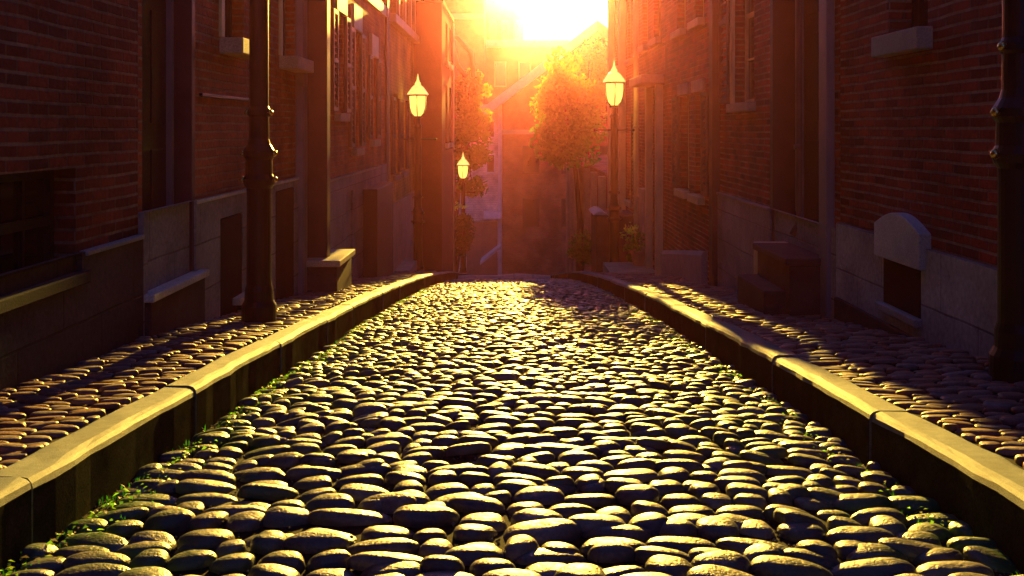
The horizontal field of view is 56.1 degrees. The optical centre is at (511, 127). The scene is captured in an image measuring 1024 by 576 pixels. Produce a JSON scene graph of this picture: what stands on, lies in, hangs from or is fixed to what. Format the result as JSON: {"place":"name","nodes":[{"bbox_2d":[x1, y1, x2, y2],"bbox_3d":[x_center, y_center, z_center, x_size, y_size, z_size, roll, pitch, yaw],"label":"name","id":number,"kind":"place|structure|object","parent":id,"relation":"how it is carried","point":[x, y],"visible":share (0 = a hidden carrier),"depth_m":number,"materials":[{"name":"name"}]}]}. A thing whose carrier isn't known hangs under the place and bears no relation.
{"place":"outdoors","nodes":[
{"label":"outdoors","id":0,"kind":"place"},
{"bbox_2d":[0,270,440,469],"bbox_3d":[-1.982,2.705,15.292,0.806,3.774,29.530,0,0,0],"label":"pavement","id":1,"kind":"structure","parent":0,"point":[56,399],"depth_m":4.82,"materials":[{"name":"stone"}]},
{"bbox_2d":[239,0,277,322],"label":"street lamp","id":2,"kind":"object","parent":1,"relation":"on","point":[258,153],"visible":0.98,"depth_m":7.33,"materials":[{"name":"black metal"}]},
{"bbox_2d":[404,75,436,270],"bbox_3d":[-2.000,1.102,20.400,0.726,4.510,0.435,0,0,30],"label":"street lamp","id":3,"kind":"object","parent":1,"relation":"on","point":[417,93],"visible":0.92,"depth_m":20.33,"materials":[{"name":"black metal"}]},
{"bbox_2d":[454,153,474,273],"bbox_3d":[-1.680,3.082,33.000,0.726,4.510,0.435,0,0,-30],"label":"street lamp","id":4,"kind":"object","parent":1,"relation":"on","point":[463,166],"visible":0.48,"depth_m":32.92,"materials":[{"name":"black metal"}]},
{"bbox_2d":[454,201,475,271],"bbox_3d":[-1.723,3.357,29.144,1.269,2.241,1.379,0,0,0],"label":"shrub","id":5,"kind":"object","parent":1,"relation":"on","point":[462,238],"visible":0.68,"depth_m":29.09,"materials":[{"name":"green plant"}]},
{"bbox_2d":[454,68,494,271],"bbox_3d":[-1.756,1.685,36.057,2.267,7.876,2.926,0,0,0],"label":"street tree","id":6,"kind":"object","parent":1,"relation":"on","point":[471,124],"visible":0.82,"depth_m":35.62,"materials":[{"name":"green plant"}]},
{"bbox_2d":[454,35,475,77],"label":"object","id":7,"kind":"object","parent":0,"point":[462,43],"visible":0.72,"depth_m":28.14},
{"bbox_2d":[487,0,524,39],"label":"tall house","id":8,"kind":"structure","parent":0,"point":[505,19],"depth_m":112.00,"materials":[{"name":"beige paint"}]},
{"bbox_2d":[490,20,496,39],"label":"window","id":9,"kind":"structure","parent":8,"relation":"in","point":[493,23],"depth_m":111.89,"materials":[{"name":"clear glass"}]},
{"bbox_2d":[502,20,508,39],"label":"window","id":10,"kind":"structure","parent":8,"relation":"in","point":[505,23],"depth_m":111.89,"materials":[{"name":"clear glass"}]},
{"bbox_2d":[514,20,520,39],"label":"window","id":11,"kind":"structure","parent":8,"relation":"in","point":[517,23],"depth_m":111.89,"materials":[{"name":"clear glass"}]},
{"bbox_2d":[7,278,1023,575],"bbox_3d":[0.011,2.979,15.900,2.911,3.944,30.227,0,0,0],"label":"road","id":12,"kind":"structure","parent":0,"point":[621,354],"depth_m":3.53,"materials":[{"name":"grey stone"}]},
{"bbox_2d":[0,289,950,575],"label":"weeds","id":13,"kind":"object","parent":12,"relation":"on","point":[70,533],"visible":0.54,"depth_m":3.90,"materials":[{"name":"green plant"}]},
{"bbox_2d":[458,274,550,279],"bbox_3d":[-0.172,3.468,22.385,2.080,0.372,1.570,0,0,0],"label":"crossing","id":14,"kind":"object","parent":12,"relation":"on","point":[509,276],"visible":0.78,"depth_m":21.60,"materials":[{"name":"white stone"}]},
{"bbox_2d":[0,308,1021,575],"bbox_3d":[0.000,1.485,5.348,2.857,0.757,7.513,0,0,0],"label":"grass","id":15,"kind":"structure","parent":12,"relation":"on","point":[497,541],"depth_m":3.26,"materials":[{"name":"green plant"}]},
{"bbox_2d":[487,40,569,103],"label":"flat roofed house","id":16,"kind":"structure","parent":0,"point":[510,63],"depth_m":75.00,"materials":[{"name":"stone"}]},
{"bbox_2d":[494,61,506,86],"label":"window","id":17,"kind":"structure","parent":16,"relation":"in","point":[500,67],"depth_m":74.90,"materials":[{"name":"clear glass"}]},
{"bbox_2d":[518,61,530,79],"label":"window","id":18,"kind":"structure","parent":16,"relation":"in","point":[524,67],"depth_m":74.90,"materials":[{"name":"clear glass"}]},
{"bbox_2d":[524,0,606,40],"label":"sky","id":19,"kind":"structure","parent":0,"point":[543,19],"materials":[{"name":"white"}]},
{"bbox_2d":[572,271,1023,469],"bbox_3d":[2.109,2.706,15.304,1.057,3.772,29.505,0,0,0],"label":"pavement","id":20,"kind":"structure","parent":0,"point":[806,335],"depth_m":5.10,"materials":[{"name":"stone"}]},
{"bbox_2d":[529,45,606,270],"bbox_3d":[2.084,1.204,32.938,3.055,8.031,3.268,0,0,0],"label":"street tree","id":21,"kind":"object","parent":20,"relation":"on","point":[566,99],"visible":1,"depth_m":32.41,"materials":[{"name":"green plant"}]},
{"bbox_2d":[566,228,590,270],"bbox_3d":[1.819,3.078,23.971,0.971,1.140,0.926,0,0,0],"label":"shrub","id":22,"kind":"object","parent":20,"relation":"on","point":[582,255],"visible":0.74,"depth_m":23.81,"materials":[{"name":"green plant"}]},
{"bbox_2d":[588,206,636,272],"bbox_3d":[2.105,2.554,20.260,0.890,1.778,1.360,0,0,0],"label":"stoop","id":23,"kind":"object","parent":20,"relation":"on","point":[599,238],"visible":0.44,"depth_m":19.62,"materials":[{"name":"stone"}]},
{"bbox_2d":[593,61,634,261],"bbox_3d":[2.020,0.905,19.000,0.726,4.510,0.435,0,0,30],"label":"street lamp","id":24,"kind":"object","parent":20,"relation":"on","point":[614,81],"visible":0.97,"depth_m":18.93,"materials":[{"name":"black metal"}]},
{"bbox_2d":[620,222,638,261],"bbox_3d":[2.350,2.380,18.883,0.474,1.035,0.442,0,0,0],"label":"shrub","id":25,"kind":"object","parent":20,"relation":"on","point":[629,257],"visible":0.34,"depth_m":18.86,"materials":[{"name":"green plant"}]},
{"bbox_2d":[988,0,1023,383],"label":"street lamp","id":26,"kind":"object","parent":20,"relation":"on","point":[1006,358],"visible":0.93,"depth_m":4.56,"materials":[{"name":"black metal"}]},
{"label":"ground","id":27,"kind":"structure","parent":0,"visible":0},
{"bbox_2d":[0,0,144,389],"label":"brick house","id":28,"kind":"structure","parent":27,"relation":"on","point":[71,267],"depth_m":5.12,"materials":[{"name":"brick"}]},
{"bbox_2d":[0,170,53,273],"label":"window","id":29,"kind":"structure","parent":28,"relation":"in","point":[26,199],"depth_m":4.92,"materials":[{"name":"black glass"}]},
{"bbox_2d":[138,0,329,338],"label":"brick house","id":30,"kind":"structure","parent":27,"relation":"on","point":[193,94],"depth_m":7.63,"materials":[{"name":"brick"}]},
{"bbox_2d":[142,0,165,210],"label":"window","id":31,"kind":"structure","parent":30,"relation":"in","point":[153,11],"depth_m":6.68,"materials":[{"name":"black metal"}]},
{"bbox_2d":[225,0,231,36],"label":"window","id":32,"kind":"structure","parent":30,"relation":"in","point":[228,3],"depth_m":8.37,"materials":[{"name":"black glass"}]},
{"bbox_2d":[220,213,241,315],"bbox_3d":[-2.332,1.165,7.935,0.035,0.870,0.590,0,0,0],"label":"cellar window","id":33,"kind":"structure","parent":30,"relation":"in","point":[230,226],"depth_m":7.89,"materials":[{"name":"black glass"}]},
{"bbox_2d":[283,0,284,55],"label":"window","id":34,"kind":"structure","parent":30,"relation":"in","point":[283,0],"depth_m":10.35,"materials":[{"name":"black paint"}]},
{"bbox_2d":[276,187,293,299],"bbox_3d":[-2.332,1.265,9.800,0.035,1.270,0.760,0,0,0],"label":"cellar window","id":35,"kind":"structure","parent":30,"relation":"in","point":[285,197],"depth_m":9.81,"materials":[{"name":"black glass"}]},
{"bbox_2d":[0,271,470,575],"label":"kerb","id":36,"kind":"structure","parent":27,"relation":"on","point":[49,491],"depth_m":3.78,"materials":[{"name":"stone"}]},
{"bbox_2d":[306,0,392,291],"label":"brick house","id":37,"kind":"structure","parent":27,"relation":"on","point":[361,215],"depth_m":14.60,"materials":[{"name":"brick"}]},
{"bbox_2d":[389,0,418,272],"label":"brick house","id":38,"kind":"structure","parent":27,"relation":"on","point":[403,37],"depth_m":20.20,"materials":[{"name":"brick"}]},
{"bbox_2d":[414,0,453,271],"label":"brick house","id":39,"kind":"structure","parent":27,"relation":"on","point":[434,59],"depth_m":23.00,"materials":[{"name":"brick"}]},
{"bbox_2d":[454,26,456,203],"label":"brick house","id":40,"kind":"structure","parent":27,"relation":"on","point":[455,74],"depth_m":44.18,"materials":[{"name":"red brick"}]},
{"bbox_2d":[444,0,486,103],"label":"brick house","id":41,"kind":"structure","parent":27,"relation":"on","point":[470,20],"depth_m":60.00,"materials":[{"name":"brick"}]},
{"bbox_2d":[457,104,501,274],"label":"clapboard house","id":42,"kind":"structure","parent":27,"relation":"on","point":[484,256],"depth_m":54.95,"materials":[{"name":"grey wood"}]},
{"bbox_2d":[467,221,496,274],"bbox_3d":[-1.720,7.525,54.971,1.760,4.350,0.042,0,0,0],"label":"door","id":43,"kind":"structure","parent":42,"relation":"in","point":[485,234],"depth_m":54.94,"materials":[{"name":"wood"}]},
{"bbox_2d":[486,153,494,172],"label":"window","id":44,"kind":"structure","parent":42,"relation":"in","point":[490,166],"depth_m":54.93,"materials":[{"name":"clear glass"}]},
{"bbox_2d":[488,118,494,137],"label":"window","id":45,"kind":"structure","parent":42,"relation":"in","point":[492,124],"depth_m":54.93,"materials":[{"name":"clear glass"}]},
{"bbox_2d":[483,20,606,274],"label":"gable house","id":46,"kind":"structure","parent":27,"relation":"on","point":[533,215],"depth_m":54.50,"materials":[{"name":"stone"}]},
{"bbox_2d":[523,198,538,226],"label":"window","id":47,"kind":"structure","parent":46,"relation":"in","point":[530,205],"depth_m":54.42,"materials":[{"name":"paint"}]},
{"bbox_2d":[523,146,538,173],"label":"window","id":48,"kind":"structure","parent":46,"relation":"in","point":[530,163],"depth_m":54.42,"materials":[{"name":"paint"}]},
{"bbox_2d":[561,198,565,226],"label":"window","id":49,"kind":"structure","parent":46,"relation":"in","point":[563,200],"depth_m":54.42,"materials":[{"name":"glass"}]},
{"bbox_2d":[561,165,565,173],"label":"window","id":50,"kind":"structure","parent":46,"relation":"in","point":[562,171],"depth_m":54.44,"materials":[{"name":"paint"}]},
{"bbox_2d":[600,146,606,154],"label":"window","id":51,"kind":"structure","parent":46,"relation":"in","point":[603,149],"depth_m":54.42,"materials":[{"name":"glass"}]},
{"bbox_2d":[600,101,606,120],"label":"window","id":52,"kind":"structure","parent":46,"relation":"in","point":[605,101],"depth_m":54.42,"materials":[{"name":"paint"}]},
{"bbox_2d":[559,36,606,154],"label":"street tree","id":53,"kind":"object","parent":27,"relation":"on","point":[593,65],"visible":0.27,"depth_m":49.53,"materials":[{"name":"green plant"}]},
{"bbox_2d":[566,155,606,271],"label":"brick house","id":54,"kind":"structure","parent":27,"relation":"on","point":[593,184],"depth_m":32.88,"materials":[{"name":"brick"}]},
{"bbox_2d":[607,0,638,244],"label":"brick house","id":55,"kind":"structure","parent":27,"relation":"on","point":[620,33],"depth_m":21.95,"materials":[{"name":"red brick"}]},
{"bbox_2d":[603,0,664,275],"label":"brick house","id":56,"kind":"structure","parent":27,"relation":"on","point":[649,81],"depth_m":17.72,"materials":[{"name":"brick"}]},
{"bbox_2d":[626,230,644,265],"bbox_3d":[2.392,2.248,18.093,0.488,0.673,0.501,0,0,0],"label":"flower pot","id":57,"kind":"object","parent":56,"relation":"on","point":[638,256],"visible":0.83,"depth_m":17.99,"materials":[{"name":"ceramic"}]},
{"bbox_2d":[647,0,647,43],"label":"window","id":58,"kind":"structure","parent":56,"relation":"in","point":[647,0],"depth_m":19.09,"materials":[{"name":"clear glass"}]},
{"bbox_2d":[659,0,660,35],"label":"window","id":59,"kind":"structure","parent":56,"relation":"in","point":[659,0],"depth_m":17.55,"materials":[{"name":"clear glass"}]},
{"bbox_2d":[661,0,708,283],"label":"brick house","id":60,"kind":"structure","parent":27,"relation":"on","point":[685,253],"depth_m":14.22,"materials":[{"name":"red brick"}]},
{"bbox_2d":[688,96,688,187],"bbox_3d":[2.735,0.215,14.450,0.040,1.426,0.696,0,0,0],"label":"window","id":61,"kind":"structure","parent":60,"relation":"in","point":[688,96],"depth_m":14.77,"materials":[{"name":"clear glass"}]},
{"bbox_2d":[709,0,840,316],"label":"brick house","id":62,"kind":"structure","parent":27,"relation":"on","point":[774,142],"depth_m":9.50,"materials":[{"name":"brick"}]},
{"bbox_2d":[745,0,753,101],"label":"window","id":63,"kind":"structure","parent":62,"relation":"in","point":[749,4],"depth_m":11.11,"materials":[{"name":"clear glass"}]},
{"bbox_2d":[804,0,818,221],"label":"door","id":64,"kind":"structure","parent":62,"relation":"in","point":[811,7],"depth_m":8.97,"materials":[{"name":"black paint"}]},
{"bbox_2d":[550,271,1023,573],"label":"kerb","id":65,"kind":"structure","parent":27,"relation":"on","point":[978,490],"depth_m":3.79,"materials":[{"name":"stone"}]},
{"bbox_2d":[834,0,1001,357],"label":"brick house","id":66,"kind":"structure","parent":27,"relation":"on","point":[916,241],"depth_m":6.06,"materials":[{"name":"brick"}]},
{"bbox_2d":[883,258,920,318],"bbox_3d":[2.582,1.043,6.325,0.035,0.314,0.610,0,0,0],"label":"cellar window","id":67,"kind":"structure","parent":66,"relation":"in","point":[901,283],"depth_m":6.30,"materials":[{"name":"black glass"}]},
{"bbox_2d":[912,0,927,26],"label":"window","id":68,"kind":"structure","parent":66,"relation":"in","point":[919,7],"depth_m":6.57,"materials":[{"name":"black paint"}]}
]}

